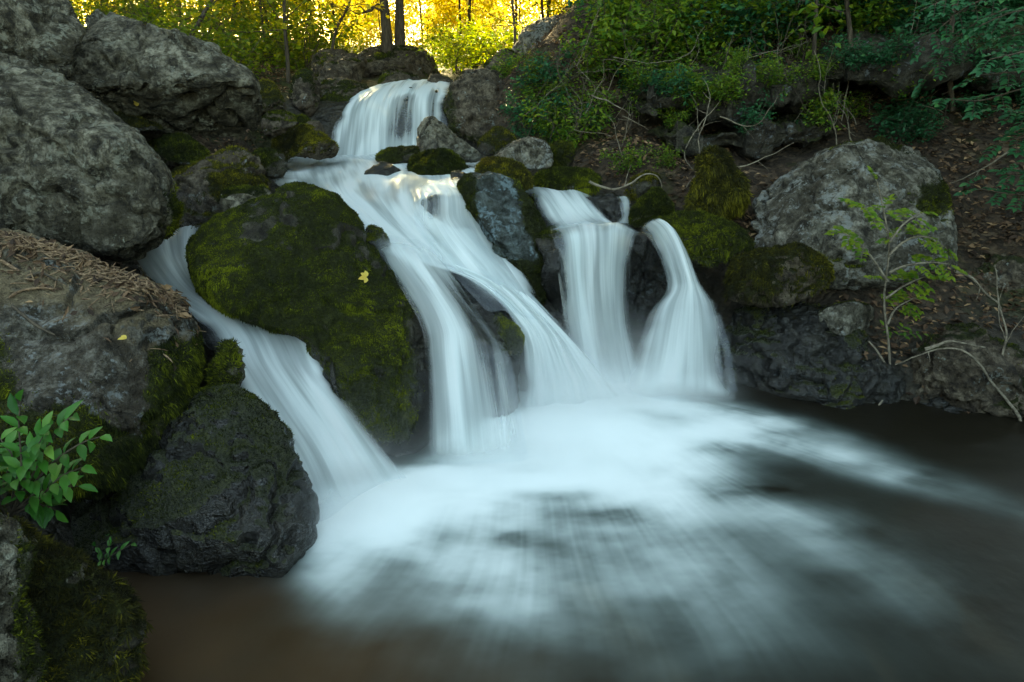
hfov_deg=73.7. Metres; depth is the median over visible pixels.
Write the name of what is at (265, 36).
shrub
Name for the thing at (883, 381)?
wet rock
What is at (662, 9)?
shrub
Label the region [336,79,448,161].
waterfall
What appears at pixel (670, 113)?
shrub
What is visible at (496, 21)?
sapling
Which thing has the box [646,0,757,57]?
shrub
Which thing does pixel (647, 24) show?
shrub
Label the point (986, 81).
shrub
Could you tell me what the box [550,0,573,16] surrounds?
sapling
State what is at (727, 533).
pool water
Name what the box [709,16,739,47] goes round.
shrub
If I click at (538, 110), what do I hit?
dead branch
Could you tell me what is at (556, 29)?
dead branch
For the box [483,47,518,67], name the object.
rock
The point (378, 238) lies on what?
wet stone
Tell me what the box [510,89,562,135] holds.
shrub
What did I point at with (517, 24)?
dead branch
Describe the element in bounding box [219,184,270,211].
stone
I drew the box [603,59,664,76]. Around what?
dead branch
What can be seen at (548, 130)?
shrub
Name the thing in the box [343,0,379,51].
sapling
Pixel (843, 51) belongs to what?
shrub
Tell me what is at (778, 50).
dead branch
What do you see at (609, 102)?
dead branch
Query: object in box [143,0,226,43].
shrub
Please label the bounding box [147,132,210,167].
mossy rock
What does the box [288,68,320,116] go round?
rock
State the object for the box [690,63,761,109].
shrub
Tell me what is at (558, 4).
sapling
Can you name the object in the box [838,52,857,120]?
dead branch
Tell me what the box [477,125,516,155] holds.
mossy rock
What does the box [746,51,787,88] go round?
shrub
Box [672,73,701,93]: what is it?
shrub
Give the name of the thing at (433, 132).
pointed rock
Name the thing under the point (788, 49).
dead branch
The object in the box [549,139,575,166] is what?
mossy stone
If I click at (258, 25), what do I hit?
shrub
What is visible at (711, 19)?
shrub
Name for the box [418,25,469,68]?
shrub
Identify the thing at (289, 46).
shrub
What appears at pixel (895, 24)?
shrub
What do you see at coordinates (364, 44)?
shrub
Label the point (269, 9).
sapling
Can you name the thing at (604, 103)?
shrub
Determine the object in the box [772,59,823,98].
shrub
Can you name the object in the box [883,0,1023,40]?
shrub
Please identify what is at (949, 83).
sapling
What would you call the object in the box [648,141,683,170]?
shrub
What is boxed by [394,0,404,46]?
tree
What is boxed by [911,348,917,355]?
pebble
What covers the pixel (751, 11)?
shrub
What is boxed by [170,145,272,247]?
mossy rock
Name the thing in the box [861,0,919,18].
shrub
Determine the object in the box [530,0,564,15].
sapling
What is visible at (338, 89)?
slab
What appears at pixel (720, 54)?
shrub
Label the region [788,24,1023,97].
rock ledge
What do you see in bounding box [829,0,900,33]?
shrub
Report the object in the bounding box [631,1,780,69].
shrub
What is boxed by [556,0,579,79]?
dead branch
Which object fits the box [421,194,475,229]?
wet stone
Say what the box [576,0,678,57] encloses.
shrub
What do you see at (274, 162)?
mossy rock
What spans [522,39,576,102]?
dead branch
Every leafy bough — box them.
[904,0,1006,98]
[931,63,1023,130]
[953,159,1023,212]
[959,0,1023,76]
[977,123,1023,162]
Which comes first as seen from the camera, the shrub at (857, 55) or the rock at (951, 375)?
the rock at (951, 375)
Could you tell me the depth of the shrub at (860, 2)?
5.79 m
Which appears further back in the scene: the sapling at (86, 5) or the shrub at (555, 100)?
the sapling at (86, 5)
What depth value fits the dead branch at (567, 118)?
5.87 m
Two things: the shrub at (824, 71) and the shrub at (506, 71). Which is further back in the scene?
the shrub at (506, 71)
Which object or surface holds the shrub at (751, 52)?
on the ground
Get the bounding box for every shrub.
[70,0,164,27]
[77,0,201,28]
[82,0,178,28]
[97,1,244,62]
[105,0,214,26]
[108,0,212,38]
[137,1,280,78]
[140,0,278,79]
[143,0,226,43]
[148,0,270,77]
[190,3,270,62]
[195,0,275,57]
[216,1,300,54]
[238,0,367,69]
[246,14,294,55]
[259,30,315,72]
[263,24,314,65]
[266,25,324,66]
[279,6,331,54]
[289,1,378,53]
[324,29,368,52]
[328,21,380,53]
[357,29,393,46]
[392,28,424,46]
[397,4,496,74]
[405,23,445,57]
[407,21,459,65]
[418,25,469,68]
[419,18,477,52]
[425,5,511,68]
[425,21,496,69]
[428,10,506,68]
[438,12,497,61]
[457,0,528,65]
[488,15,525,49]
[490,45,524,77]
[497,2,554,48]
[499,41,554,78]
[499,85,536,124]
[505,54,553,97]
[506,113,540,139]
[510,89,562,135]
[513,61,578,108]
[519,86,583,124]
[519,97,615,146]
[525,40,589,92]
[535,69,608,116]
[538,115,570,143]
[539,121,568,141]
[541,99,567,125]
[555,14,660,88]
[561,0,639,30]
[563,103,609,131]
[565,51,614,83]
[566,81,628,122]
[567,0,658,60]
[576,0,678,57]
[593,0,723,83]
[597,137,654,174]
[613,75,633,94]
[615,50,666,91]
[615,55,656,81]
[617,1,671,54]
[620,86,644,120]
[623,27,661,54]
[624,55,658,92]
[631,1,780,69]
[636,68,665,95]
[642,0,683,25]
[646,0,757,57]
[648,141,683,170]
[652,61,705,105]
[652,106,691,129]
[656,60,690,92]
[658,0,761,57]
[658,31,710,70]
[658,59,714,103]
[659,5,733,51]
[659,108,685,120]
[660,0,741,51]
[662,75,722,114]
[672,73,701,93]
[680,0,763,52]
[680,82,702,101]
[685,15,726,52]
[689,39,760,69]
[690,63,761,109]
[700,75,718,94]
[703,69,746,104]
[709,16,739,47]
[715,0,818,49]
[717,1,797,63]
[724,58,745,74]
[725,0,857,51]
[727,0,770,28]
[733,45,752,63]
[734,90,786,129]
[734,116,762,134]
[737,0,814,52]
[737,39,787,70]
[743,0,805,47]
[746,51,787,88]
[761,0,850,46]
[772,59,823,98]
[779,33,823,61]
[788,0,880,40]
[791,115,807,123]
[798,84,853,132]
[800,54,839,80]
[805,0,843,27]
[807,88,851,110]
[814,88,842,110]
[820,29,862,66]
[822,2,844,25]
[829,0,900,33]
[832,0,923,41]
[836,0,878,17]
[836,29,895,73]
[841,0,921,36]
[841,91,872,121]
[847,49,870,63]
[850,0,928,14]
[855,26,922,70]
[859,33,909,69]
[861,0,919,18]
[865,86,949,130]
[866,97,932,143]
[870,50,937,99]
[875,97,924,123]
[881,0,949,35]
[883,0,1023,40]
[888,21,917,44]
[890,108,948,144]
[942,0,1023,34]
[942,41,979,69]
[942,88,1004,120]
[952,26,1007,65]
[953,78,976,92]
[957,21,1001,35]
[970,69,999,88]
[972,21,1023,68]
[973,0,1023,23]
[975,52,1017,74]
[979,0,1023,23]
[999,91,1020,102]
[1005,92,1023,108]
[1010,106,1023,121]
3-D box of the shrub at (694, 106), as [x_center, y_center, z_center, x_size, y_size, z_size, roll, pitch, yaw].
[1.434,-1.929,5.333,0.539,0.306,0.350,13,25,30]
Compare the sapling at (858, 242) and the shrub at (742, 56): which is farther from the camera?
the shrub at (742, 56)
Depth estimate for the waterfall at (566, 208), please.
4.41 m
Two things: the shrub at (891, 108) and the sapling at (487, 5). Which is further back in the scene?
the sapling at (487, 5)
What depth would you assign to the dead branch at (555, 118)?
5.81 m
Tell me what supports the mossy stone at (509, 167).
on the stream bed at (489, 297)
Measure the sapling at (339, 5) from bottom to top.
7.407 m
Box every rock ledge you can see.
[621,60,827,130]
[648,105,837,163]
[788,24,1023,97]
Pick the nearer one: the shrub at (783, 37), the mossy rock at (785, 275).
the mossy rock at (785, 275)
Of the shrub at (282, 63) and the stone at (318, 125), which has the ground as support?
the shrub at (282, 63)
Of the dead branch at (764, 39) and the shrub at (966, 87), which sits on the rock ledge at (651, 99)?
the dead branch at (764, 39)
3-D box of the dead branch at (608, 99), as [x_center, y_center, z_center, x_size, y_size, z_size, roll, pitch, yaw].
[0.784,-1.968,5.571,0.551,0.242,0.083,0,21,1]
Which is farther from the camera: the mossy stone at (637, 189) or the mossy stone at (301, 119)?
the mossy stone at (301, 119)
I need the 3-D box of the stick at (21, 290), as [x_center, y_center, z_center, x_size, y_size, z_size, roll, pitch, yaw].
[-1.809,-0.187,2.576,0.158,0.031,0.021,-9,23,-22]
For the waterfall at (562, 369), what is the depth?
3.88 m
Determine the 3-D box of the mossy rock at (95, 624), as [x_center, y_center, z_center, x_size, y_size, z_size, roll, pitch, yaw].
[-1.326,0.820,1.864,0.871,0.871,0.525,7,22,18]
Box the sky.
[83,0,563,45]
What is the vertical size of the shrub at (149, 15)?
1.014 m
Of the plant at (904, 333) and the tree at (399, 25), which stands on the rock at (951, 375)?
the plant at (904, 333)
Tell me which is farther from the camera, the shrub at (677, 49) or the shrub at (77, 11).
the shrub at (77, 11)
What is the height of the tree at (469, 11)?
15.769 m
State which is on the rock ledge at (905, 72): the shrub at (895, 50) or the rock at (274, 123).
the shrub at (895, 50)
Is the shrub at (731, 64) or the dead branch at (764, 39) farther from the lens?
the dead branch at (764, 39)
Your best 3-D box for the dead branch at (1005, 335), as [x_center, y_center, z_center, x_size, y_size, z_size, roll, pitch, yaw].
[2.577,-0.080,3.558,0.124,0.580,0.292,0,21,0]
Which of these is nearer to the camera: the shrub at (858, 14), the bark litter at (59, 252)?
the bark litter at (59, 252)
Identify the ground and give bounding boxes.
[0,0,1023,547]
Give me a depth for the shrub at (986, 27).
5.76 m
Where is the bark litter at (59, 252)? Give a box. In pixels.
[0,230,205,362]
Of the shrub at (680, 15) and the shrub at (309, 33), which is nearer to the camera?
the shrub at (680, 15)
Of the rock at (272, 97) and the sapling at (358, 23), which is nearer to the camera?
the rock at (272, 97)
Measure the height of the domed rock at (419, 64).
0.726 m
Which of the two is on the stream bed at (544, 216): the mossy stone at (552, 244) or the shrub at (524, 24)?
the mossy stone at (552, 244)
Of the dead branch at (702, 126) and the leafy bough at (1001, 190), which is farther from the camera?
the dead branch at (702, 126)
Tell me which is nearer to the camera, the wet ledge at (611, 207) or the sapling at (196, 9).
the wet ledge at (611, 207)
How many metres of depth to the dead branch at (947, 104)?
5.25 m
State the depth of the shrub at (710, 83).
5.23 m
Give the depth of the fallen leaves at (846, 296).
4.91 m
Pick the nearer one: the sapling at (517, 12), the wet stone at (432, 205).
the wet stone at (432, 205)
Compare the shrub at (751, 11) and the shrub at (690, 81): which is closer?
the shrub at (690, 81)
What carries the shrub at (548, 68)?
on the ground
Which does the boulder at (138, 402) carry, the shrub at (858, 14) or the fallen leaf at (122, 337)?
the fallen leaf at (122, 337)
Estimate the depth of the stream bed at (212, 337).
3.52 m
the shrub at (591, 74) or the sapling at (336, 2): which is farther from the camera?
the sapling at (336, 2)
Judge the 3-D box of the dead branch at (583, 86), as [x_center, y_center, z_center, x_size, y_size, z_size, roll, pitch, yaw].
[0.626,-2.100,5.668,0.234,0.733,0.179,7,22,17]
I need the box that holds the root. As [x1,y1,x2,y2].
[588,165,661,189]
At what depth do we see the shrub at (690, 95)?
5.23 m
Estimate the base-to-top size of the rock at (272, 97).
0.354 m
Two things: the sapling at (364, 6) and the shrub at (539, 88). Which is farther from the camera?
the sapling at (364, 6)
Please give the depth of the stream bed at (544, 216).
4.52 m
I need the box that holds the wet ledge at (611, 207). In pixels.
[585,192,630,225]
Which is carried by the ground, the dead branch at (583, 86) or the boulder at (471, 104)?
the boulder at (471, 104)
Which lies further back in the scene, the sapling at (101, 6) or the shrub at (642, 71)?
the sapling at (101, 6)
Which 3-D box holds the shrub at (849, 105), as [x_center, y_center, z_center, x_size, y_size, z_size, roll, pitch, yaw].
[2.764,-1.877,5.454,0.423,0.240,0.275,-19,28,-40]
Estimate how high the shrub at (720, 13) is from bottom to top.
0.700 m
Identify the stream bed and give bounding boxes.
[137,257,330,477]
[275,181,537,391]
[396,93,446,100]
[534,201,639,254]
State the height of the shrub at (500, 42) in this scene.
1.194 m
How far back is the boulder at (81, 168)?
3.10 m
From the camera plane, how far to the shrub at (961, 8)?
5.81 m
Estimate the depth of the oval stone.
4.96 m
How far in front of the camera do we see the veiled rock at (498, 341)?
3.48 m
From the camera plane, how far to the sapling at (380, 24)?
30.26 m
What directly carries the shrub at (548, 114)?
on the ground
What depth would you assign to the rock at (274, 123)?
5.74 m
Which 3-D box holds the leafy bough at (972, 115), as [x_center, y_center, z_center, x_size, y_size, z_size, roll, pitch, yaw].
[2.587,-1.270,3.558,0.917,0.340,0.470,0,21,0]
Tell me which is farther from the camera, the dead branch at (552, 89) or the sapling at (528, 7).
the sapling at (528, 7)
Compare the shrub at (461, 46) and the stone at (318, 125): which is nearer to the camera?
the stone at (318, 125)
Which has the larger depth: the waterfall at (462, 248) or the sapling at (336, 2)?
the sapling at (336, 2)
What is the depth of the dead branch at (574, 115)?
5.71 m
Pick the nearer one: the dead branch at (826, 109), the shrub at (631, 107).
the dead branch at (826, 109)
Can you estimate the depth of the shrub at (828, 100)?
5.34 m
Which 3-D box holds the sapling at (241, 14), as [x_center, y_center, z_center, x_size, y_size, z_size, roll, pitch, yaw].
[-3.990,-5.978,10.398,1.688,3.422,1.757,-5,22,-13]
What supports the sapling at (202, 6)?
on the ground
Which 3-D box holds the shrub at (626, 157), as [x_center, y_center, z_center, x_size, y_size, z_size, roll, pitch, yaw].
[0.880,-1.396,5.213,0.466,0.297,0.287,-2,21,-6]
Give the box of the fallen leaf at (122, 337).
[117,335,126,339]
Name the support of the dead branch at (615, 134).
on the shrub at (626, 157)
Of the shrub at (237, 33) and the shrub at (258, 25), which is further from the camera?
the shrub at (258, 25)
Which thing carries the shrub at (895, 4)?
on the ground
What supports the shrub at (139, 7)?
on the ground
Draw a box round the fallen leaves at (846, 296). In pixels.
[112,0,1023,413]
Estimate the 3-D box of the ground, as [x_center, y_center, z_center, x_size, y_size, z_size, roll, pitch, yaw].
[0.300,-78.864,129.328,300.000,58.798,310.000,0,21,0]
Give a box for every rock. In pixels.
[0,498,154,681]
[0,512,50,681]
[71,383,319,577]
[113,109,164,140]
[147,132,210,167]
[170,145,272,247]
[203,337,246,386]
[252,147,287,178]
[259,78,286,116]
[261,109,298,137]
[270,123,339,161]
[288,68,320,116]
[357,44,439,77]
[408,267,524,418]
[416,115,482,162]
[456,171,547,306]
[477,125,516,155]
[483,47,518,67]
[530,166,603,198]
[594,232,716,362]
[654,209,755,268]
[682,144,753,220]
[716,302,868,408]
[723,241,835,308]
[858,358,906,403]
[910,322,1023,417]
[919,397,969,413]
[974,253,1023,290]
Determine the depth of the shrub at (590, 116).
5.93 m
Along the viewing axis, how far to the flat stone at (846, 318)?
3.75 m
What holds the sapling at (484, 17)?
on the ground
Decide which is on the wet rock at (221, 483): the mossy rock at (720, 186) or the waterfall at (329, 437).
the waterfall at (329, 437)
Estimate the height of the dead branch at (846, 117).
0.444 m
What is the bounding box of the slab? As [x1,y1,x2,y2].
[320,77,368,101]
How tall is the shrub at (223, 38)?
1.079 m
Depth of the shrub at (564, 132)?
5.77 m
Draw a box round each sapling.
[73,0,119,16]
[83,0,154,22]
[100,0,162,14]
[137,0,255,15]
[139,0,221,20]
[149,0,239,35]
[167,0,229,35]
[180,0,334,82]
[190,0,226,28]
[197,0,341,57]
[202,0,321,34]
[204,0,308,57]
[219,0,315,32]
[228,0,291,23]
[278,0,378,47]
[290,0,366,43]
[307,0,392,48]
[317,0,372,43]
[329,0,411,48]
[333,0,372,48]
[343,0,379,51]
[343,0,392,49]
[348,0,379,44]
[360,0,417,41]
[372,0,417,46]
[373,0,429,43]
[388,0,475,43]
[404,0,440,54]
[404,0,500,30]
[404,0,503,47]
[405,2,423,43]
[416,0,477,48]
[427,0,482,40]
[438,0,505,38]
[455,0,500,29]
[456,0,545,49]
[481,0,509,29]
[483,0,551,45]
[492,0,536,27]
[513,0,553,21]
[528,0,574,14]
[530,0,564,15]
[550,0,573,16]
[779,0,869,96]
[786,0,843,62]
[824,165,967,404]
[883,0,967,110]
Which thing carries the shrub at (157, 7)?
on the ground
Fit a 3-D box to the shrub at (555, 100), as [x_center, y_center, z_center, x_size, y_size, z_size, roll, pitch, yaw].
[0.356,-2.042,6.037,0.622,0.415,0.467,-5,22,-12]
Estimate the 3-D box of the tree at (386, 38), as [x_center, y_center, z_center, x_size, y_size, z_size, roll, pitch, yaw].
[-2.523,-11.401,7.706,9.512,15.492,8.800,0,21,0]
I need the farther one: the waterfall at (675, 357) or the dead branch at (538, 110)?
the dead branch at (538, 110)
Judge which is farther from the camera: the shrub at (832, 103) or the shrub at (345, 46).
the shrub at (345, 46)
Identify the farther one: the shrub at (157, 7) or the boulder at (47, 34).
the shrub at (157, 7)
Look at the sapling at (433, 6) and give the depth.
25.09 m
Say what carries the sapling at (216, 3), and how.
on the ground
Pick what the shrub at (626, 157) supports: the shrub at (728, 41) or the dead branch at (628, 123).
the dead branch at (628, 123)
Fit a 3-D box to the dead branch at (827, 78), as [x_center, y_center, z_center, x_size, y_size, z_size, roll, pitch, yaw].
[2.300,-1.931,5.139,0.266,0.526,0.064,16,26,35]
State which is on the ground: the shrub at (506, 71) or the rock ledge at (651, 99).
the rock ledge at (651, 99)
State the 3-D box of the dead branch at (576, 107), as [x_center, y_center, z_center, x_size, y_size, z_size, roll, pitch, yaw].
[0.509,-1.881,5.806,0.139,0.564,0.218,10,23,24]
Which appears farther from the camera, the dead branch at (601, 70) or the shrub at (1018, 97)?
the dead branch at (601, 70)
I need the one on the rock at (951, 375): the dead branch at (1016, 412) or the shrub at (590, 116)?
the dead branch at (1016, 412)
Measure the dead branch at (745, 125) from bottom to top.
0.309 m
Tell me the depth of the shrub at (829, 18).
5.93 m
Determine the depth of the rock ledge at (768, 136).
5.16 m
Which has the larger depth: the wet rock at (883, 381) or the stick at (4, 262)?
the wet rock at (883, 381)
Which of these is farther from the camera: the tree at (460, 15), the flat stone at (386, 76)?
the tree at (460, 15)
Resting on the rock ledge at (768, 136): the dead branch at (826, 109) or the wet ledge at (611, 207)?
the dead branch at (826, 109)
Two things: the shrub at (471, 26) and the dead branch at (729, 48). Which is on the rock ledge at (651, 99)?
the dead branch at (729, 48)
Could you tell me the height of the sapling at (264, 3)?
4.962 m
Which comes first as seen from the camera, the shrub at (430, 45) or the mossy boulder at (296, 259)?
the mossy boulder at (296, 259)
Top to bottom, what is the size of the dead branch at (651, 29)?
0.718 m
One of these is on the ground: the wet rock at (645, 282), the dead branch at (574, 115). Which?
the wet rock at (645, 282)
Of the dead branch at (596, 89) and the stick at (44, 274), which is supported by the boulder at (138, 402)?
the stick at (44, 274)
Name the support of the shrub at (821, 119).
on the rock ledge at (768, 136)
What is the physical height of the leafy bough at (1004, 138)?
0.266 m
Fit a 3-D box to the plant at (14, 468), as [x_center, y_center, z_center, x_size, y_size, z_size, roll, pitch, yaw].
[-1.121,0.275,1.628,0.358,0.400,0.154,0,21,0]
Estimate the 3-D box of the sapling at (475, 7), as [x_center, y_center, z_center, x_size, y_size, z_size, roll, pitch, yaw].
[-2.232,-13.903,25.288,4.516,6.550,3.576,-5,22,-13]
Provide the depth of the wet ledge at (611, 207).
4.50 m
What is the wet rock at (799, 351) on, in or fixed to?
on the ground
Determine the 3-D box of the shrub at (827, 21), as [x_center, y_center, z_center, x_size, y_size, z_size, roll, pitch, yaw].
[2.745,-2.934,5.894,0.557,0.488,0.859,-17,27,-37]
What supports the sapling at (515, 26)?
on the ground
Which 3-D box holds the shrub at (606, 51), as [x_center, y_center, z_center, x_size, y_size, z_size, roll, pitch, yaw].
[0.843,-2.497,5.877,0.960,0.612,0.590,-1,21,-2]
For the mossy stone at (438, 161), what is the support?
on the stream bed at (489, 297)
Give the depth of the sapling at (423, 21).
27.98 m
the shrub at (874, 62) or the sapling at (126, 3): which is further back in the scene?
the sapling at (126, 3)
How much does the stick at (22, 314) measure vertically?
0.087 m
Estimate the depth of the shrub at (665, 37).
5.72 m
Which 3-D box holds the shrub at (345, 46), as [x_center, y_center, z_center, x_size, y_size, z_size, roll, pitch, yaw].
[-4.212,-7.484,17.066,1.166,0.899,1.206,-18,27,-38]
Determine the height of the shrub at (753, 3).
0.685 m
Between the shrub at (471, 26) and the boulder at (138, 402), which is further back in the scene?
the shrub at (471, 26)
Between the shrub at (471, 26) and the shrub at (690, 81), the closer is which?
the shrub at (690, 81)
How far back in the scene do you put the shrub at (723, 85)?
5.09 m
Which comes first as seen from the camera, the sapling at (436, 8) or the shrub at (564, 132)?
the shrub at (564, 132)
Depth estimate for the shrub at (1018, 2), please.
5.69 m
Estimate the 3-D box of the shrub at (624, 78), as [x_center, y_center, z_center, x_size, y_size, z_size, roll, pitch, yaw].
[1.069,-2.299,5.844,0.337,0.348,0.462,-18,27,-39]
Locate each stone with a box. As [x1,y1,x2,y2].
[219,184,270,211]
[293,114,310,124]
[306,120,323,131]
[364,161,400,175]
[365,224,390,249]
[375,144,419,163]
[377,69,420,83]
[406,147,469,181]
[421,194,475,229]
[427,73,452,83]
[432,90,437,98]
[450,170,464,180]
[474,155,534,189]
[495,137,553,169]
[535,225,571,314]
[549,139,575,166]
[623,169,661,206]
[626,186,675,228]
[817,299,874,335]
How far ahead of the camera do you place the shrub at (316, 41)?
10.00 m
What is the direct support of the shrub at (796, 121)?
on the rock ledge at (768, 136)
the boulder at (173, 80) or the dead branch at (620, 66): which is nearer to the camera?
the boulder at (173, 80)
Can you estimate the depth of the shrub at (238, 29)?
9.79 m
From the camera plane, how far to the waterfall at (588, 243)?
3.84 m
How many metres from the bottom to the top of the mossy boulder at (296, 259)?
1.587 m
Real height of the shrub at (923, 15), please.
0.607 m
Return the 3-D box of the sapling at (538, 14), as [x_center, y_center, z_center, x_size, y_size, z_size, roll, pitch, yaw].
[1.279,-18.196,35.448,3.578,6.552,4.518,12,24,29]
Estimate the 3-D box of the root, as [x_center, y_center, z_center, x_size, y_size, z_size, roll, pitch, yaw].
[0.751,-1.080,4.517,0.501,0.164,0.056,-2,21,-4]
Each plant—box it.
[0,389,112,529]
[92,534,136,566]
[880,320,928,342]
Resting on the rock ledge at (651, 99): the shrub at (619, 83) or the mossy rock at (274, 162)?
the shrub at (619, 83)
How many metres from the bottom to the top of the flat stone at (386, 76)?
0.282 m
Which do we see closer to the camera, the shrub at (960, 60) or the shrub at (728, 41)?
the shrub at (960, 60)
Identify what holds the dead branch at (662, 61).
on the rock ledge at (651, 99)
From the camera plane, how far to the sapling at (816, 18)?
5.25 m
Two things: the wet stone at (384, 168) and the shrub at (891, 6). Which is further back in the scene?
the shrub at (891, 6)
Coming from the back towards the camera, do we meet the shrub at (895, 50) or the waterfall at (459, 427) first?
the shrub at (895, 50)
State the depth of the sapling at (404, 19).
25.82 m
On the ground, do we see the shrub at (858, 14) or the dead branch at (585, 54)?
the shrub at (858, 14)
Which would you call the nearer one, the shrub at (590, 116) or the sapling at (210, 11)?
the shrub at (590, 116)
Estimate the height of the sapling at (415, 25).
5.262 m
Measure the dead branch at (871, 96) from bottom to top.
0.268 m
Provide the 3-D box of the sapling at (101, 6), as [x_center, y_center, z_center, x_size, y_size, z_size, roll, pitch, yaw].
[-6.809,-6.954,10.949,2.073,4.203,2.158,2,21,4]
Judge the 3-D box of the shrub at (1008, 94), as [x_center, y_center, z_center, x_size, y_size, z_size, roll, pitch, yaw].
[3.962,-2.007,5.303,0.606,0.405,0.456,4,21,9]
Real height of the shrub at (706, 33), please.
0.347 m
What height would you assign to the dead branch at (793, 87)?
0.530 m
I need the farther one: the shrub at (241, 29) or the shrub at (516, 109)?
the shrub at (241, 29)
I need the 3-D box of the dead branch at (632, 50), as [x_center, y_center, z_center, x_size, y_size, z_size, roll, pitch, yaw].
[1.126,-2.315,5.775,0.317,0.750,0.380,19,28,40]
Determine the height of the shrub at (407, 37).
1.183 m
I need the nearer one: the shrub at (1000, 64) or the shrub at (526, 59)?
the shrub at (1000, 64)
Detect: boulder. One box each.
[0,0,85,77]
[0,53,185,262]
[0,228,207,507]
[66,9,262,137]
[184,181,440,456]
[443,63,511,144]
[512,14,559,57]
[750,135,958,290]
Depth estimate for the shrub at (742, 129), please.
5.10 m
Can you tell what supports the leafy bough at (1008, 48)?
attached to the sapling
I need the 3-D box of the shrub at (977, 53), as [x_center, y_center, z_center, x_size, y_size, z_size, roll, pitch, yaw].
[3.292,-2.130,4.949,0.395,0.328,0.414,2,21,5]
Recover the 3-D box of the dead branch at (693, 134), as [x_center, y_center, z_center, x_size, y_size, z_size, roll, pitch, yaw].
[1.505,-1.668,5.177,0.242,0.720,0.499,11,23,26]
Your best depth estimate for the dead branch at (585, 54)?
5.79 m
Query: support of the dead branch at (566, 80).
on the shrub at (564, 132)
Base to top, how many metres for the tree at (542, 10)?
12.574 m
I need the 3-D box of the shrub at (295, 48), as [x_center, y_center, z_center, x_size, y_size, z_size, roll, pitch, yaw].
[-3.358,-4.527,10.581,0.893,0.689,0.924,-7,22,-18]
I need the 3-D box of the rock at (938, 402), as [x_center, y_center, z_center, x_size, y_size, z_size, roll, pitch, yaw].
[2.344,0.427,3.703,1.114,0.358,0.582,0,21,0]
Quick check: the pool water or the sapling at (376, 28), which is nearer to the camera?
the pool water
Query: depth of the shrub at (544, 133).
6.00 m
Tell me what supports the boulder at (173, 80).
on the mossy rock at (174, 150)
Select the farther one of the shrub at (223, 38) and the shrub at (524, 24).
the shrub at (524, 24)
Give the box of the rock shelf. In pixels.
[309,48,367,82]
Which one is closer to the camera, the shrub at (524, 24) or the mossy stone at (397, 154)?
the mossy stone at (397, 154)
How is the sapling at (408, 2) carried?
on the ground
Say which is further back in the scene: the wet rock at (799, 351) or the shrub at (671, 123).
the shrub at (671, 123)
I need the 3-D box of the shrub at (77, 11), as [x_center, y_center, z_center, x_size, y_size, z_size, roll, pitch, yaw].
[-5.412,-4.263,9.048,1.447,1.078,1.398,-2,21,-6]
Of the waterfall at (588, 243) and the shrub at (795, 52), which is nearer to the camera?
the waterfall at (588, 243)
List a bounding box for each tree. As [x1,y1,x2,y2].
[341,0,392,52]
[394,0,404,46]
[459,0,461,44]
[466,0,471,47]
[540,0,543,18]
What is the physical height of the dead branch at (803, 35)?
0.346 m
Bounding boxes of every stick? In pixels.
[0,259,19,271]
[8,287,55,297]
[11,304,55,335]
[27,272,57,280]
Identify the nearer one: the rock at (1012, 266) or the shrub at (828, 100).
the rock at (1012, 266)
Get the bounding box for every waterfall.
[146,225,391,490]
[280,154,614,406]
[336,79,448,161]
[393,247,485,450]
[423,181,526,291]
[536,187,611,228]
[564,223,636,383]
[634,219,720,392]
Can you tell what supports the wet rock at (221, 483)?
on the ground
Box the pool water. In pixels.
[73,363,1023,681]
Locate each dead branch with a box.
[495,0,525,53]
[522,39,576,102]
[527,65,568,112]
[527,86,569,136]
[536,108,601,137]
[540,114,605,147]
[541,0,568,54]
[542,96,557,140]
[546,63,603,95]
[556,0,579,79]
[556,55,577,108]
[565,98,582,139]
[566,26,593,72]
[567,4,602,73]
[568,84,581,140]
[574,40,597,133]
[574,87,642,114]
[576,65,622,72]
[577,0,608,64]
[581,89,637,120]
[582,64,603,113]
[591,94,630,115]
[602,39,638,97]
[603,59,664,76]
[604,111,621,155]
[609,22,641,81]
[613,26,704,64]
[622,93,643,145]
[625,22,673,89]
[643,1,658,72]
[684,101,722,170]
[686,79,710,187]
[719,96,777,138]
[721,24,736,70]
[738,143,792,170]
[744,41,811,58]
[755,4,784,69]
[755,36,812,53]
[763,0,780,44]
[777,42,817,118]
[780,1,803,55]
[796,19,812,55]
[800,10,807,63]
[814,51,843,144]
[816,50,841,119]
[833,83,851,139]
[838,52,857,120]
[856,86,881,107]
[895,347,1021,420]
[924,340,985,350]
[944,79,962,123]
[950,151,1008,183]
[954,270,1001,308]
[994,265,1023,355]
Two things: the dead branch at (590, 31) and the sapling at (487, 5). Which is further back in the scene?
the sapling at (487, 5)
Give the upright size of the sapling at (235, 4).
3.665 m
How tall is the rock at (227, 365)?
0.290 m
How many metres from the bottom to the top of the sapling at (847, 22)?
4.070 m
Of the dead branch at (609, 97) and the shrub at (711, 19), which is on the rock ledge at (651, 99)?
the dead branch at (609, 97)
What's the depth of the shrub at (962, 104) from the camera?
5.17 m
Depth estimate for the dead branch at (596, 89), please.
5.60 m
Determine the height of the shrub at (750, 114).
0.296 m
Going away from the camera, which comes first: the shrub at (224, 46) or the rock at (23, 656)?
the rock at (23, 656)
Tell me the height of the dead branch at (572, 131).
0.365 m

